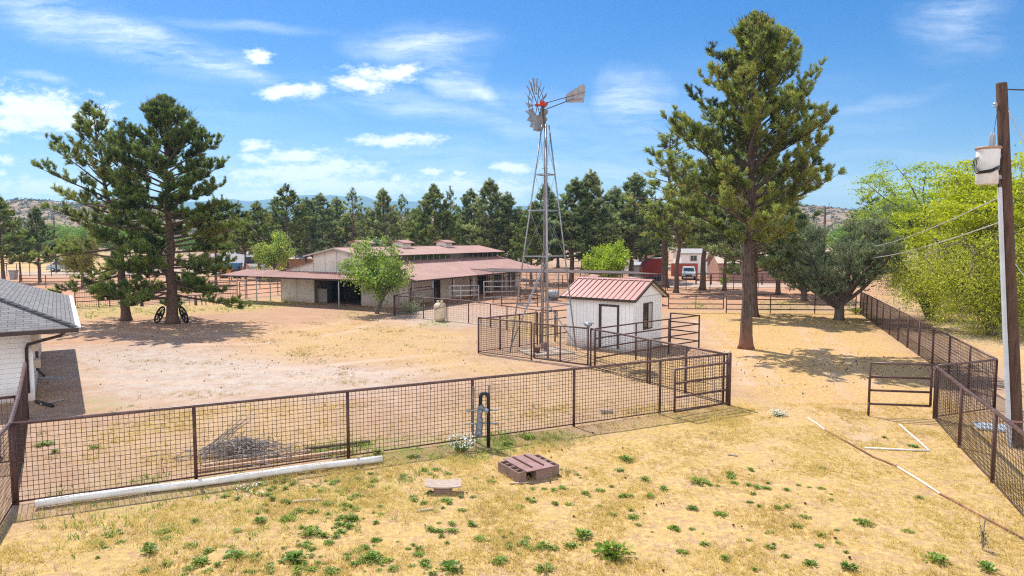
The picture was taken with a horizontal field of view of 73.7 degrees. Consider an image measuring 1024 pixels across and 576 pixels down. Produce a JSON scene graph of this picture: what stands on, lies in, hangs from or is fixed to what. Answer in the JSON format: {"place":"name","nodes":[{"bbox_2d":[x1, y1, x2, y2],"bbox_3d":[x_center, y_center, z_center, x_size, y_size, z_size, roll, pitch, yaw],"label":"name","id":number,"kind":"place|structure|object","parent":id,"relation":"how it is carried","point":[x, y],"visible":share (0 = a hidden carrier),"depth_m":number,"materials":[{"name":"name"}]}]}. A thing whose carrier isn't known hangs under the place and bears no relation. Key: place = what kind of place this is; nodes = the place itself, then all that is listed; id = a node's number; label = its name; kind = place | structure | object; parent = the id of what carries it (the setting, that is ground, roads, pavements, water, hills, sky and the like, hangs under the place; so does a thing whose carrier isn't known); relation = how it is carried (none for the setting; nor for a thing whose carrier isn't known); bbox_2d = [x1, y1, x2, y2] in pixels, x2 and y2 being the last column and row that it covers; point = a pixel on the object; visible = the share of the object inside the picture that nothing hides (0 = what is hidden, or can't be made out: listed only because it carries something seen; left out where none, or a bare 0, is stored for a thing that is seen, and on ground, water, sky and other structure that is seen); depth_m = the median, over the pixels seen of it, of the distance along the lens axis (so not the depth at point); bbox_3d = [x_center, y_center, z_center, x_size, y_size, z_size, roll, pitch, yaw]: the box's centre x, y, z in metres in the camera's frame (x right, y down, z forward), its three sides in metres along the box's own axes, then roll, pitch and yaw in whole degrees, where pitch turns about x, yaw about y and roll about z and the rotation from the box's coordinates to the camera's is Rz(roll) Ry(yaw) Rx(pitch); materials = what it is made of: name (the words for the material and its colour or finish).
{"place":"outdoors","nodes":[
{"label":"outdoors","id":0,"kind":"place"},
{"bbox_2d":[275,256,312,267],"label":"animal shelter","id":1,"kind":"object","parent":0,"point":[297,260],"visible":0.2,"depth_m":133.49,"materials":[{"name":"brown metal"}]},
{"bbox_2d":[32,403,593,560],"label":"green grass","id":2,"kind":"structure","parent":0,"point":[408,477],"depth_m":15.32,"materials":[{"name":"plant"}]},
{"bbox_2d":[77,300,817,327],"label":"green grass","id":3,"kind":"structure","parent":0,"point":[80,305],"depth_m":54.58,"materials":[{"name":"plant"}]},
{"bbox_2d":[1,200,963,248],"bbox_3d":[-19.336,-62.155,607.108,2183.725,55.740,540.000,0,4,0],"label":"hills","id":4,"kind":"structure","parent":0,"point":[841,216],"depth_m":580.47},
{"bbox_2d":[2,197,985,244],"bbox_3d":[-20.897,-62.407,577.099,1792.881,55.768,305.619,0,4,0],"label":"hill scrub","id":5,"kind":"object","parent":4,"relation":"on","point":[192,231],"visible":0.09,"depth_m":605.10,"materials":[{"name":"green plant"}]},
{"bbox_2d":[0,248,1023,575],"bbox_3d":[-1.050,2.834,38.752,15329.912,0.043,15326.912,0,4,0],"label":"ground","id":6,"kind":"structure","parent":0,"point":[100,336],"depth_m":20.57,"materials":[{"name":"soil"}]},
{"bbox_2d":[0,362,28,525],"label":"fence","id":7,"kind":"object","parent":6,"relation":"on","point":[19,410],"visible":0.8,"depth_m":15.82,"materials":[{"name":"metal"}]},
{"bbox_2d":[0,197,39,278],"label":"pine tree","id":8,"kind":"object","parent":6,"relation":"on","point":[5,212],"visible":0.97,"depth_m":83.77,"materials":[{"name":"green plant"}]},
{"bbox_2d":[10,205,62,282],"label":"pine tree","id":9,"kind":"object","parent":6,"relation":"on","point":[34,214],"visible":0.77,"depth_m":87.44,"materials":[{"name":"green plant"}]},
{"bbox_2d":[0,278,80,403],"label":"house","id":10,"kind":"structure","parent":6,"relation":"on","point":[30,316],"depth_m":23.43,"materials":[{"name":"paint"}]},
{"bbox_2d":[46,223,90,249],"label":"cottonwood tree","id":11,"kind":"object","parent":6,"relation":"on","point":[82,232],"visible":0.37,"depth_m":197.62,"materials":[{"name":"green plant"}]},
{"bbox_2d":[52,235,102,287],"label":"olive tree","id":12,"kind":"object","parent":6,"relation":"on","point":[71,263],"visible":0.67,"depth_m":77.85,"materials":[{"name":"green plant"}]},
{"bbox_2d":[29,99,185,320],"bbox_3d":[-27.036,-5.330,46.383,9.892,15.235,9.050,0,4,0],"label":"pine tree","id":13,"kind":"object","parent":6,"relation":"on","point":[87,130],"visible":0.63,"depth_m":45.41,"materials":[{"name":"green plant"}]},
{"bbox_2d":[74,281,236,307],"bbox_3d":[-30.591,0.529,59.711,13.232,1.695,0.090,-4,6,-44],"label":"fence","id":14,"kind":"object","parent":6,"relation":"on","point":[225,293],"visible":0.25,"depth_m":58.73,"materials":[{"name":"metal"}]},
{"bbox_2d":[76,93,252,323],"bbox_3d":[-22.595,-5.203,45.287,10.135,15.111,10.228,-2,4,-23],"label":"pine tree","id":15,"kind":"object","parent":6,"relation":"on","point":[160,111],"visible":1,"depth_m":43.76,"materials":[{"name":"green plant"}]},
{"bbox_2d":[35,455,382,507],"bbox_3d":[-6.582,4.380,15.664,7.265,0.189,0.166,-2,4,-24],"label":"plastic pipe","id":16,"kind":"object","parent":6,"relation":"on","point":[58,500],"visible":0.99,"depth_m":15.39,"materials":[{"name":"plastic"}]},
{"bbox_2d":[211,251,273,269],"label":"motorhome","id":17,"kind":"object","parent":6,"relation":"on","point":[249,261],"visible":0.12,"depth_m":110.81,"materials":[{"name":"white metal"}]},
{"bbox_2d":[142,410,342,469],"bbox_3d":[-6.844,3.810,17.615,5.394,1.091,2.362,0,4,0],"label":"brush pile","id":18,"kind":"object","parent":6,"relation":"on","point":[245,447],"visible":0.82,"depth_m":17.52,"materials":[{"name":"wood"}]},
{"bbox_2d":[227,218,258,278],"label":"pine tree","id":19,"kind":"object","parent":6,"relation":"on","point":[245,247],"visible":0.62,"depth_m":95.34,"materials":[{"name":"green plant"}]},
{"bbox_2d":[202,449,309,466],"bbox_3d":[-6.442,4.306,17.321,2.585,0.070,0.100,-2,5,-29],"label":"wooden plank","id":20,"kind":"object","parent":6,"relation":"on","point":[231,461],"visible":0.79,"depth_m":17.13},
{"bbox_2d":[231,201,282,278],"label":"pine tree","id":21,"kind":"object","parent":6,"relation":"on","point":[259,212],"visible":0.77,"depth_m":95.97,"materials":[{"name":"green plant"}]},
{"bbox_2d":[198,449,346,470],"bbox_3d":[-5.911,4.316,17.178,3.644,0.070,0.100,-2,5,-25],"label":"wooden plank","id":22,"kind":"object","parent":6,"relation":"on","point":[262,461],"visible":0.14,"depth_m":17.07,"materials":[{"name":"wood"}]},
{"bbox_2d":[250,228,295,269],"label":"leafy tree","id":23,"kind":"object","parent":6,"relation":"on","point":[274,252],"visible":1,"depth_m":92.41,"materials":[{"name":"green plant"}]},
{"bbox_2d":[260,183,314,268],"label":"pine tree","id":24,"kind":"object","parent":6,"relation":"on","point":[291,199],"visible":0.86,"depth_m":103.54,"materials":[{"name":"green plant"}]},
{"bbox_2d":[277,549,310,564],"bbox_3d":[-3.807,4.700,11.968,0.559,0.111,0.584,2,5,28],"label":"green weed","id":25,"kind":"object","parent":6,"relation":"on","point":[289,555],"visible":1,"depth_m":11.94,"materials":[{"name":"green plant"}]},
{"bbox_2d":[289,196,329,262],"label":"pine tree","id":26,"kind":"object","parent":6,"relation":"on","point":[312,224],"visible":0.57,"depth_m":111.38,"materials":[{"name":"green plant"}]},
{"bbox_2d":[304,192,340,253],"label":"pine tree","id":27,"kind":"object","parent":6,"relation":"on","point":[321,210],"visible":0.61,"depth_m":116.53,"materials":[{"name":"green plant"}]},
{"bbox_2d":[4,321,656,470],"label":"yard weeds","id":28,"kind":"object","parent":6,"relation":"on","point":[221,393],"visible":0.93,"depth_m":27.35,"materials":[{"name":"green plant"}]},
{"bbox_2d":[319,196,354,249],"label":"pine tree","id":29,"kind":"object","parent":6,"relation":"on","point":[338,209],"visible":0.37,"depth_m":122.67,"materials":[{"name":"green plant"}]},
{"bbox_2d":[330,215,362,247],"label":"pine tree","id":30,"kind":"object","parent":6,"relation":"on","point":[339,235],"visible":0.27,"depth_m":123.39,"materials":[{"name":"green plant"}]},
{"bbox_2d":[331,187,371,244],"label":"pine tree","id":31,"kind":"object","parent":6,"relation":"on","point":[353,218],"visible":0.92,"depth_m":111.67,"materials":[{"name":"green plant"}]},
{"bbox_2d":[10,352,731,505],"bbox_3d":[-1.546,3.399,18.648,19.860,1.850,0.208,-2,5,-26],"label":"fence","id":32,"kind":"object","parent":6,"relation":"on","point":[102,415],"visible":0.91,"depth_m":17.32,"materials":[{"name":"metal"}]},
{"bbox_2d":[335,232,418,313],"bbox_3d":[-10.167,-1.126,51.105,6.291,6.129,5.999,-3,5,-35],"label":"leafy tree","id":33,"kind":"object","parent":6,"relation":"on","point":[391,275],"visible":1,"depth_m":50.42,"materials":[{"name":"green plant"}]},
{"bbox_2d":[221,240,542,309],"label":"barn","id":34,"kind":"structure","parent":6,"relation":"on","point":[443,265],"depth_m":61.70,"materials":[{"name":"beige"}]},
{"bbox_2d":[332,279,343,299],"bbox_3d":[-15.956,0.002,62.474,0.056,2.150,1.500,2,5,28],"label":"stall door","id":35,"kind":"structure","parent":34,"relation":"in","point":[334,283],"depth_m":62.40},
{"bbox_2d":[361,252,496,261],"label":"clerestory window","id":36,"kind":"structure","parent":34,"relation":"in","point":[482,254],"depth_m":67.93,"materials":[{"name":"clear glass"}]},
{"bbox_2d":[357,187,411,245],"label":"pine tree","id":37,"kind":"object","parent":6,"relation":"on","point":[384,206],"visible":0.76,"depth_m":108.80,"materials":[{"name":"green plant"}]},
{"bbox_2d":[387,193,416,245],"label":"pine tree","id":38,"kind":"object","parent":6,"relation":"on","point":[407,212],"visible":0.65,"depth_m":115.86,"materials":[{"name":"green plant"}]},
{"bbox_2d":[401,183,468,245],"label":"pine tree","id":39,"kind":"object","parent":6,"relation":"on","point":[429,209],"visible":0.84,"depth_m":97.03,"materials":[{"name":"green plant"}]},
{"bbox_2d":[434,300,445,320],"bbox_3d":[-4.930,1.553,46.661,0.840,1.420,0.897,0,4,0],"label":"propane tank","id":40,"kind":"object","parent":6,"relation":"on","point":[439,310],"visible":0.99,"depth_m":46.36,"materials":[{"name":"metal"}]},
{"bbox_2d":[434,488,451,493],"bbox_3d":[-1.528,4.458,15.134,0.400,0.140,0.200,0,4,-4],"label":"cinder block","id":41,"kind":"object","parent":6,"relation":"on","point":[442,491],"depth_m":15.04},
{"bbox_2d":[425,478,460,488],"bbox_3d":[-1.531,4.328,15.125,0.843,0.110,0.360,0,4,0],"label":"weathered board","id":42,"kind":"object","parent":41,"relation":"on","point":[443,484],"visible":1,"depth_m":15.10,"materials":[{"name":"wood"}]},
{"bbox_2d":[435,560,464,574],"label":"green weed","id":43,"kind":"object","parent":6,"relation":"on","point":[448,564],"visible":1,"depth_m":11.60,"materials":[{"name":"green plant"}]},
{"bbox_2d":[447,432,478,452],"bbox_3d":[-1.326,4.071,17.881,0.910,0.525,0.803,0,4,0],"label":"flowering plant","id":44,"kind":"object","parent":6,"relation":"on","point":[463,446],"visible":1,"depth_m":17.89,"materials":[{"name":"white plant"}]},
{"bbox_2d":[451,188,487,244],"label":"pine tree","id":45,"kind":"object","parent":6,"relation":"on","point":[466,200],"visible":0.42,"depth_m":100.51,"materials":[{"name":"green plant"}]},
{"bbox_2d":[94,466,848,575],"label":"weeds","id":46,"kind":"object","parent":6,"relation":"on","point":[349,524],"visible":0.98,"depth_m":12.86,"materials":[{"name":"green plant"}]},
{"bbox_2d":[393,295,557,335],"bbox_3d":[-2.829,1.667,44.760,15.281,1.566,1.123,4,6,45],"label":"wire fence","id":47,"kind":"object","parent":6,"relation":"on","point":[507,310],"visible":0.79,"depth_m":44.79,"materials":[{"name":"metal"}]},
{"bbox_2d":[465,384,497,447],"bbox_3d":[-0.832,3.471,18.347,0.906,1.751,0.242,1,4,12],"label":"standpipe","id":48,"kind":"object","parent":6,"relation":"on","point":[481,408],"visible":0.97,"depth_m":18.30,"materials":[{"name":"metal"}]},
{"bbox_2d":[456,177,518,253],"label":"pine tree","id":49,"kind":"object","parent":6,"relation":"on","point":[485,193],"visible":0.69,"depth_m":95.85,"materials":[{"name":"green plant"}]},
{"bbox_2d":[478,317,531,360],"bbox_3d":[-0.374,2.405,32.573,3.310,1.838,0.083,3,5,38],"label":"fence","id":50,"kind":"object","parent":6,"relation":"on","point":[512,321],"visible":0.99,"depth_m":32.61,"materials":[{"name":"metal"}]},
{"bbox_2d":[484,191,527,259],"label":"pine tree","id":51,"kind":"object","parent":6,"relation":"on","point":[509,202],"visible":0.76,"depth_m":94.26,"materials":[{"name":"green plant"}]},
{"bbox_2d":[480,312,537,350],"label":"fence","id":52,"kind":"object","parent":6,"relation":"on","point":[499,331],"visible":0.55,"depth_m":34.90,"materials":[{"name":"metal"}]},
{"bbox_2d":[47,319,974,571],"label":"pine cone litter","id":53,"kind":"object","parent":6,"relation":"on","point":[849,557],"visible":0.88,"depth_m":30.12,"materials":[{"name":"plant"}]},
{"bbox_2d":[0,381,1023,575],"bbox_3d":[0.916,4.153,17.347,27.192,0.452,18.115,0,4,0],"label":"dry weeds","id":54,"kind":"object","parent":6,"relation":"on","point":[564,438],"visible":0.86,"depth_m":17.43,"materials":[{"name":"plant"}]},
{"bbox_2d":[508,466,525,481],"bbox_3d":[0.118,4.347,15.910,0.230,0.250,0.450,-2,5,-31],"label":"cinder block","id":55,"kind":"object","parent":6,"relation":"on","point":[516,474],"depth_m":15.78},
{"bbox_2d":[507,201,555,283],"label":"pine tree","id":56,"kind":"object","parent":6,"relation":"on","point":[533,242],"visible":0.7,"depth_m":83.28,"materials":[{"name":"green plant"}]},
{"bbox_2d":[512,183,569,282],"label":"pine tree","id":57,"kind":"object","parent":6,"relation":"on","point":[550,204],"visible":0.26,"depth_m":87.15,"materials":[{"name":"green plant"}]},
{"bbox_2d":[531,467,551,480],"bbox_3d":[0.693,4.344,16.060,0.450,0.235,0.230,-2,5,-31],"label":"cinder block","id":58,"kind":"object","parent":6,"relation":"on","point":[545,473],"depth_m":15.95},
{"bbox_2d":[503,453,554,471],"bbox_3d":[0.394,4.157,16.335,0.780,0.050,1.100,-2,5,-31],"label":"well lid","id":59,"kind":"object","parent":58,"relation":"on","point":[529,462],"visible":1,"depth_m":16.28,"materials":[{"name":"wood"}]},
{"bbox_2d":[518,347,573,356],"bbox_3d":[1.674,3.165,33.845,2.300,0.100,1.900,-1,4,-20],"label":"concrete pad","id":60,"kind":"object","parent":6,"relation":"on","point":[563,352],"visible":0.5,"depth_m":33.64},
{"bbox_2d":[510,78,584,357],"bbox_3d":[1.794,-3.452,33.421,2.844,13.518,3.520,-4,6,-43],"label":"windmill","id":61,"kind":"object","parent":6,"relation":"on","point":[540,119],"visible":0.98,"depth_m":33.44,"materials":[{"name":"metal"}]},
{"bbox_2d":[473,268,665,302],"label":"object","id":62,"kind":"object","parent":6,"relation":"on","point":[596,272],"visible":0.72,"depth_m":64.77,"materials":[{"name":"metal"}]},
{"bbox_2d":[533,177,612,283],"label":"pine tree","id":63,"kind":"object","parent":6,"relation":"on","point":[575,217],"visible":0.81,"depth_m":82.36,"materials":[{"name":"green plant"}]},
{"bbox_2d":[559,168,627,261],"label":"pine tree","id":64,"kind":"object","parent":6,"relation":"on","point":[591,181],"visible":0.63,"depth_m":82.64,"materials":[{"name":"green plant"}]},
{"bbox_2d":[578,238,631,277],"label":"leafy tree","id":65,"kind":"object","parent":6,"relation":"on","point":[612,257],"visible":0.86,"depth_m":75.03,"materials":[{"name":"green plant"}]},
{"bbox_2d":[559,276,668,351],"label":"shed","id":66,"kind":"structure","parent":6,"relation":"on","point":[603,301],"depth_m":34.91,"materials":[{"name":"white paint"}]},
{"bbox_2d":[598,304,618,348],"bbox_3d":[4.880,1.933,34.454,1.140,2.210,0.048,3,5,37],"label":"door","id":67,"kind":"structure","parent":66,"relation":"in","point":[608,314],"depth_m":34.42,"materials":[{"name":"metal"}]},
{"bbox_2d":[643,302,652,329],"bbox_3d":[6.953,1.423,34.922,0.047,1.360,1.000,3,5,37],"label":"window","id":68,"kind":"structure","parent":66,"relation":"in","point":[647,307],"depth_m":34.91,"materials":[{"name":"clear glass"}]},
{"bbox_2d":[591,540,636,562],"bbox_3d":[1.816,4.635,12.128,0.792,0.217,0.758,-2,5,-30],"label":"green weed","id":69,"kind":"object","parent":6,"relation":"on","point":[608,547],"visible":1,"depth_m":12.12,"materials":[{"name":"green plant"}]},
{"bbox_2d":[589,185,638,253],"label":"pine tree","id":70,"kind":"object","parent":6,"relation":"on","point":[613,201],"visible":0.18,"depth_m":92.47,"materials":[{"name":"green plant"}]},
{"bbox_2d":[600,172,675,276],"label":"pine tree","id":71,"kind":"object","parent":6,"relation":"on","point":[632,186],"visible":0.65,"depth_m":88.58,"materials":[{"name":"green plant"}]},
{"bbox_2d":[594,313,699,365],"bbox_3d":[6.643,2.443,32.385,1.734,1.789,7.921,3,5,37],"label":"pipe corral","id":72,"kind":"object","parent":6,"relation":"on","point":[669,336],"visible":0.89,"depth_m":33.01,"materials":[{"name":"metal"}]},
{"bbox_2d":[630,205,668,278],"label":"pine tree","id":73,"kind":"object","parent":6,"relation":"on","point":[645,258],"visible":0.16,"depth_m":95.45,"materials":[{"name":"green plant"}]},
{"bbox_2d":[639,257,661,280],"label":"red trailer","id":74,"kind":"object","parent":6,"relation":"on","point":[651,265],"visible":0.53,"depth_m":90.95,"materials":[{"name":"paint"}]},
{"bbox_2d":[590,328,727,402],"bbox_3d":[5.333,2.866,26.356,0.124,1.808,7.718,-2,5,-30],"label":"fence","id":75,"kind":"object","parent":6,"relation":"on","point":[649,349],"visible":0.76,"depth_m":26.28,"materials":[{"name":"metal"}]},
{"bbox_2d":[533,323,588,365],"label":"gate","id":76,"kind":"structure","parent":75,"relation":"attached to","point":[557,360],"depth_m":30.61,"materials":[{"name":"metal"}]},
{"bbox_2d":[622,123,704,287],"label":"pine tree","id":77,"kind":"object","parent":6,"relation":"on","point":[664,140],"visible":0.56,"depth_m":78.30,"materials":[{"name":"green plant"}]},
{"bbox_2d":[638,163,712,292],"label":"pine tree","id":78,"kind":"object","parent":6,"relation":"on","point":[671,208],"visible":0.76,"depth_m":70.07,"materials":[{"name":"green plant"}]},
{"bbox_2d":[671,249,708,272],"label":"white outbuilding","id":79,"kind":"structure","parent":6,"relation":"on","point":[690,255],"depth_m":109.97,"materials":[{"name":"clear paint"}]},
{"bbox_2d":[673,362,729,412],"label":"pipe gate","id":80,"kind":"structure","parent":6,"relation":"on","point":[701,393],"depth_m":21.99,"materials":[{"name":"metal"}]},
{"bbox_2d":[664,161,739,289],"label":"pine tree","id":81,"kind":"object","parent":6,"relation":"on","point":[702,285],"visible":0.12,"depth_m":74.69,"materials":[{"name":"green plant"}]},
{"bbox_2d":[697,200,742,290],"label":"pine tree","id":82,"kind":"object","parent":6,"relation":"on","point":[724,286],"visible":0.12,"depth_m":73.89,"materials":[{"name":"green plant"}]},
{"bbox_2d":[655,9,847,349],"bbox_3d":[12.070,-5.372,34.321,8.993,17.011,8.825,3,5,38],"label":"pine tree","id":83,"kind":"object","parent":6,"relation":"on","point":[765,37],"visible":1,"depth_m":33.43,"materials":[{"name":"green plant"}]},
{"bbox_2d":[680,138,824,316],"bbox_3d":[17.434,-4.980,49.077,9.196,14.122,9.264,2,5,42],"label":"pine tree","id":84,"kind":"object","parent":6,"relation":"on","point":[776,260],"visible":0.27,"depth_m":48.26,"materials":[{"name":"green plant"}]},
{"bbox_2d":[758,186,822,293],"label":"pine tree","id":85,"kind":"object","parent":6,"relation":"on","point":[778,285],"visible":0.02,"depth_m":68.30,"materials":[{"name":"green plant"}]},
{"bbox_2d":[726,294,856,313],"bbox_3d":[21.016,1.222,51.461,9.601,1.495,0.084,0,4,4],"label":"pipe fence","id":86,"kind":"object","parent":6,"relation":"on","point":[814,304],"visible":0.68,"depth_m":51.44,"materials":[{"name":"metal"}]},
{"bbox_2d":[668,294,723,308],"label":"pipe gate","id":87,"kind":"structure","parent":86,"relation":"attached to","point":[696,303],"depth_m":51.91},
{"bbox_2d":[765,211,838,300],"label":"cypress tree","id":88,"kind":"object","parent":6,"relation":"on","point":[802,290],"visible":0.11,"depth_m":62.02,"materials":[{"name":"green plant"}]},
{"bbox_2d":[758,198,912,320],"bbox_3d":[22.102,-1.994,47.398,9.518,8.392,8.790,0,4,0],"label":"juniper tree","id":89,"kind":"object","parent":6,"relation":"on","point":[856,261],"visible":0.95,"depth_m":45.72,"materials":[{"name":"green plant"}]},
{"bbox_2d":[821,221,863,253],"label":"cottonwood tree","id":90,"kind":"object","parent":6,"relation":"on","point":[830,239],"visible":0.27,"depth_m":148.19,"materials":[{"name":"green plant"}]},
{"bbox_2d":[851,190,922,285],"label":"leafy tree","id":91,"kind":"object","parent":6,"relation":"on","point":[875,211],"visible":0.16,"depth_m":81.31,"materials":[{"name":"green plant"}]},
{"bbox_2d":[867,362,932,415],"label":"pipe gate","id":92,"kind":"structure","parent":6,"relation":"on","point":[930,378],"depth_m":21.39,"materials":[{"name":"metal"}]},
{"bbox_2d":[859,220,986,319],"bbox_3d":[28.864,-1.292,47.943,10.091,7.792,10.073,0,4,0],"label":"mesquite tree","id":93,"kind":"object","parent":6,"relation":"on","point":[898,269],"visible":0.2,"depth_m":47.53,"materials":[{"name":"green plant"}]},
{"bbox_2d":[859,292,997,408],"bbox_3d":[20.940,2.144,36.698,0.079,1.768,30.601,1,4,20],"label":"fence","id":94,"kind":"object","parent":6,"relation":"on","point":[908,332],"visible":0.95,"depth_m":31.02,"materials":[{"name":"metal"}]},
{"bbox_2d":[844,159,1013,306],"bbox_3d":[33.520,-4.560,55.500,12.294,12.349,13.209,0,4,0],"label":"locust tree","id":95,"kind":"object","parent":6,"relation":"on","point":[911,223],"visible":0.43,"depth_m":54.86,"materials":[{"name":"green plant"}]},
{"bbox_2d":[886,142,1023,326],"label":"locust tree","id":96,"kind":"object","parent":6,"relation":"on","point":[972,194],"visible":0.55,"depth_m":42.97,"materials":[{"name":"green plant"}]},
{"bbox_2d":[892,214,1023,338],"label":"mesquite tree","id":97,"kind":"object","parent":6,"relation":"on","point":[981,295],"visible":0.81,"depth_m":39.37,"materials":[{"name":"green plant"}]},
{"bbox_2d":[936,359,997,418],"bbox_3d":[14.545,3.217,21.816,2.866,1.758,0.078,-2,4,-23],"label":"fence","id":98,"kind":"object","parent":6,"relation":"on","point":[968,363],"visible":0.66,"depth_m":21.88,"materials":[{"name":"metal"}]},
{"bbox_2d":[932,365,1023,515],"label":"fence","id":99,"kind":"object","parent":6,"relation":"on","point":[961,404],"visible":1,"depth_m":16.51,"materials":[{"name":"metal"}]},
{"bbox_2d":[993,82,1023,447],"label":"power pole","id":100,"kind":"object","parent":6,"relation":"on","point":[1012,364],"visible":0.88,"depth_m":17.99,"materials":[{"name":"brown wood"}]},
{"bbox_2d":[972,132,1001,184],"bbox_3d":[12.461,-3.376,17.835,0.791,1.340,0.597,-3,5,-36],"label":"transformer","id":101,"kind":"object","parent":100,"relation":"attached to","point":[987,157],"visible":1,"depth_m":17.61,"materials":[{"name":"paint"}]},
{"bbox_2d":[0,400,1023,575],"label":"straw grass","id":102,"kind":"structure","parent":0,"point":[503,498],"depth_m":14.20,"materials":[{"name":"plant"}]},
{"bbox_2d":[0,0,1023,210],"label":"sky","id":103,"kind":"structure","parent":0,"point":[328,97],"materials":[{"name":"blue"}]},
{"bbox_2d":[150,195,890,219],"bbox_3d":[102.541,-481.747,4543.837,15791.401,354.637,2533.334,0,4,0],"label":"mountains","id":104,"kind":"structure","parent":0,"point":[367,202],"depth_m":4669.31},
{"bbox_2d":[706,251,782,281],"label":"pink house","id":105,"kind":"structure","parent":0,"point":[713,263],"depth_m":88.95,"materials":[{"name":"paint"}]},
{"bbox_2d":[839,191,882,239],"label":"tree","id":106,"kind":"object","parent":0,"point":[863,208],"visible":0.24,"depth_m":94.50,"materials":[{"name":"green plant"}]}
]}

